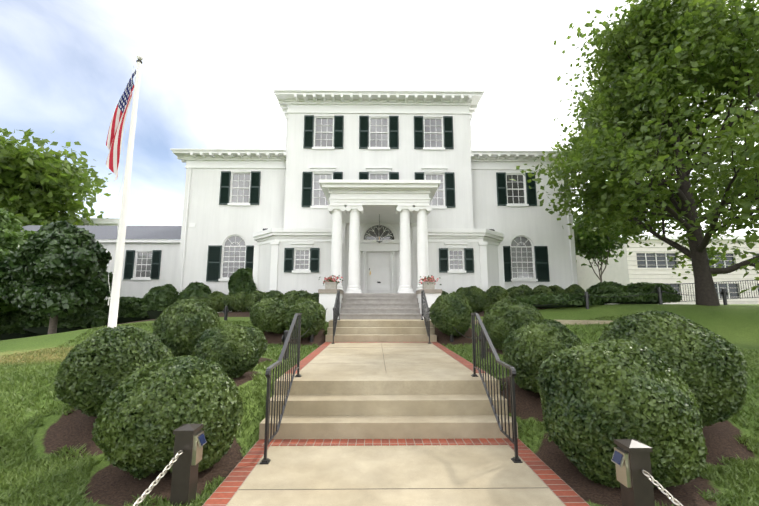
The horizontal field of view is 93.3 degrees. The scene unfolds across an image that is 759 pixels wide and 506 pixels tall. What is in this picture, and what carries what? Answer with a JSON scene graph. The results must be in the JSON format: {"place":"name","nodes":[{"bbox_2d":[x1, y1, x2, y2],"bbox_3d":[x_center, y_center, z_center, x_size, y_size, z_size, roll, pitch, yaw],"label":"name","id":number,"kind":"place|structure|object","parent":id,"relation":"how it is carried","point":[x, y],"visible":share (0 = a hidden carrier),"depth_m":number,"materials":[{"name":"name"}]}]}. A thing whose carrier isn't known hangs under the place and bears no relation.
{"place":"outdoors","nodes":[
{"label":"outdoors","id":0,"kind":"place"},
{"bbox_2d":[79,218,118,223],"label":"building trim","id":1,"kind":"structure","parent":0,"point":[104,220],"depth_m":33.09,"materials":[{"name":"white paint"}]},
{"bbox_2d":[177,113,577,312],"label":"house walls","id":2,"kind":"structure","parent":0,"point":[280,204],"depth_m":17.71,"materials":[{"name":"white paint"}]},
{"bbox_2d":[206,115,549,281],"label":"shutters","id":3,"kind":"object","parent":2,"relation":"attached to","point":[215,253],"visible":0.79,"depth_m":17.65,"materials":[{"name":"black wood"}]},
{"bbox_2d":[0,304,758,505],"bbox_3d":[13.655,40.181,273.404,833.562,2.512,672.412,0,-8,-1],"label":"lawn","id":4,"kind":"structure","parent":0,"point":[736,325],"depth_m":4.38,"materials":[{"name":"green plant"}]},
{"bbox_2d":[0,208,36,312],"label":"maple tree","id":5,"kind":"object","parent":4,"relation":"on","point":[12,236],"visible":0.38,"depth_m":15.04,"materials":[{"name":"green plant"}]},
{"bbox_2d":[0,128,111,226],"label":"tree","id":6,"kind":"object","parent":4,"relation":"on","point":[22,172],"depth_m":29.35,"materials":[{"name":"green plant"}]},
{"bbox_2d":[0,220,112,334],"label":"magnolia tree","id":7,"kind":"object","parent":4,"relation":"on","point":[52,269],"depth_m":13.29,"materials":[{"name":"green plant"}]},
{"bbox_2d":[38,224,118,225],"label":"building walls","id":8,"kind":"structure","parent":4,"relation":"on","point":[101,224],"depth_m":33.34,"materials":[{"name":"white paint"}]},
{"bbox_2d":[108,55,142,327],"bbox_3d":[-5.778,-1.246,8.132,0.225,7.119,0.235,-5,-10,33],"label":"flagpole","id":9,"kind":"object","parent":4,"relation":"on","point":[116,287],"visible":0.88,"depth_m":8.04,"materials":[{"name":"white metal"}]},
{"bbox_2d":[106,69,135,180],"bbox_3d":[-6.053,-3.004,8.313,0.474,2.808,0.189,0,-8,-1],"label":"flag","id":10,"kind":"object","parent":9,"relation":"attached to","point":[115,136],"visible":1,"depth_m":8.30,"materials":[{"name":"fabric"}]},
{"bbox_2d":[99,243,179,299],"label":"hyphen walls","id":11,"kind":"structure","parent":4,"relation":"on","point":[169,264],"depth_m":19.09,"materials":[{"name":"white paint"}]},
{"bbox_2d":[20,225,181,238],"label":"roof","id":12,"kind":"structure","parent":11,"relation":"on","point":[142,232],"depth_m":20.95,"materials":[{"name":"grey"}]},
{"bbox_2d":[95,239,180,279],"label":"hyphen trim","id":13,"kind":"structure","parent":11,"relation":"attached to","point":[140,241],"depth_m":19.11,"materials":[{"name":"white paint"}]},
{"bbox_2d":[136,253,151,276],"bbox_3d":[-12.604,0.628,19.203,0.790,1.320,0.001,0,-8,-1],"label":"window glass","id":14,"kind":"object","parent":13,"relation":"in","point":[142,271],"visible":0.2,"depth_m":19.19,"materials":[{"name":"grey glass"}]},
{"bbox_2d":[123,250,161,278],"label":"window shutters","id":15,"kind":"object","parent":11,"relation":"attached to","point":[129,264],"visible":1,"depth_m":19.06,"materials":[{"name":"wood"}]},
{"bbox_2d":[0,286,666,339],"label":"hedge shrubs","id":16,"kind":"object","parent":4,"relation":"on","point":[43,330],"visible":0.1,"depth_m":15.21,"materials":[{"name":"green plant"}]},
{"bbox_2d":[0,267,681,334],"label":"hedge leaves","id":17,"kind":"object","parent":4,"relation":"on","point":[165,295],"visible":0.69,"depth_m":15.72,"materials":[{"name":"green plant"}]},
{"bbox_2d":[170,89,573,292],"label":"house trim","id":18,"kind":"structure","parent":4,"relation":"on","point":[356,203],"depth_m":17.04,"materials":[{"name":"white paint"}]},
{"bbox_2d":[369,214,382,282],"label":"door lantern","id":19,"kind":"object","parent":18,"relation":"attached to","point":[377,232],"depth_m":15.44,"materials":[{"name":"black metal"}]},
{"bbox_2d":[223,118,532,277],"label":"windows","id":20,"kind":"structure","parent":18,"relation":"in","point":[380,139],"depth_m":17.77,"materials":[{"name":"grey glass"}]},
{"bbox_2d":[342,293,416,297],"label":"porch floor","id":21,"kind":"structure","parent":4,"relation":"on","point":[379,295],"depth_m":13.45,"materials":[{"name":"grey stone"}]},
{"bbox_2d":[319,293,440,321],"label":"stair side walls","id":22,"kind":"structure","parent":4,"relation":"on","point":[327,301],"depth_m":12.19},
{"bbox_2d":[325,282,434,288],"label":"flower pots","id":23,"kind":"object","parent":22,"relation":"on","point":[330,285],"visible":0.75,"depth_m":13.10,"materials":[{"name":"ceramic"}]},
{"bbox_2d":[319,275,441,284],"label":"flower leaves","id":24,"kind":"object","parent":23,"relation":"in","point":[329,280],"visible":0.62,"depth_m":13.20,"materials":[{"name":"plant"}]},
{"bbox_2d":[323,275,438,282],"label":"planter flowers","id":25,"kind":"object","parent":23,"relation":"in","point":[326,279],"visible":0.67,"depth_m":13.18,"materials":[{"name":"plant"}]},
{"bbox_2d":[318,289,441,293],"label":"pedestal caps","id":26,"kind":"object","parent":22,"relation":"on","point":[342,291],"visible":0.79,"depth_m":12.22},
{"bbox_2d":[202,342,589,505],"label":"brick border","id":27,"kind":"object","parent":4,"relation":"on","point":[225,491],"visible":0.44,"depth_m":4.13,"materials":[{"name":"red brick"}]},
{"bbox_2d":[53,284,748,487],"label":"round bushes","id":28,"kind":"object","parent":4,"relation":"on","point":[574,430],"visible":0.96,"depth_m":3.89,"materials":[{"name":"green plant"}]},
{"bbox_2d":[133,424,682,505],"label":"chain bollards","id":29,"kind":"object","parent":4,"relation":"on","point":[631,460],"visible":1,"depth_m":2.79,"materials":[{"name":"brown metal"}]},
{"bbox_2d":[223,287,727,360],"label":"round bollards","id":30,"kind":"object","parent":4,"relation":"on","point":[659,292],"visible":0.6,"depth_m":12.31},
{"bbox_2d":[573,200,644,282],"bbox_3d":[11.935,-0.260,19.869,5.485,6.369,5.584,0,-8,-1],"label":"tree","id":31,"kind":"object","parent":4,"relation":"on","point":[588,244],"depth_m":19.34,"materials":[{"name":"green plant"}]},
{"bbox_2d":[509,0,758,305],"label":"tree","id":32,"kind":"object","parent":4,"relation":"on","point":[672,30],"depth_m":11.98,"materials":[{"name":"green plant"}]},
{"bbox_2d":[576,240,758,303],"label":"building walls","id":33,"kind":"structure","parent":4,"relation":"on","point":[619,272],"depth_m":36.64,"materials":[{"name":"white paint"}]},
{"bbox_2d":[626,235,758,301],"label":"building trim","id":34,"kind":"structure","parent":33,"relation":"attached to","point":[741,237],"depth_m":36.57,"materials":[{"name":"white paint"}]},
{"bbox_2d":[636,253,758,298],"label":"building windows","id":35,"kind":"structure","parent":33,"relation":"in","point":[652,264],"depth_m":36.73,"materials":[{"name":"grey glass"}]},
{"bbox_2d":[665,280,758,301],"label":"ramp railing","id":36,"kind":"object","parent":4,"relation":"on","point":[719,289],"visible":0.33,"depth_m":19.08,"materials":[{"name":"white metal"}]},
{"bbox_2d":[0,0,758,239],"label":"sky","id":37,"kind":"structure","parent":0,"point":[211,70],"materials":[{"name":"white"}]},
{"bbox_2d":[339,298,420,318],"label":"stone steps","id":38,"kind":"structure","parent":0,"point":[379,308],"depth_m":12.50,"materials":[{"name":"grey stone"}]},
{"bbox_2d":[227,319,610,505],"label":"walk path","id":39,"kind":"structure","parent":0,"point":[422,391],"depth_m":4.43,"materials":[{"name":"concrete"}]},
{"bbox_2d":[260,290,522,463],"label":"stair handrails","id":40,"kind":"object","parent":39,"relation":"on","point":[424,305],"visible":1,"depth_m":4.54,"materials":[{"name":"black metal"}]},
{"bbox_2d":[238,343,547,489],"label":"walk joints","id":41,"kind":"object","parent":39,"relation":"in","point":[378,488],"visible":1,"depth_m":3.24,"materials":[{"name":"concrete"}]}
]}

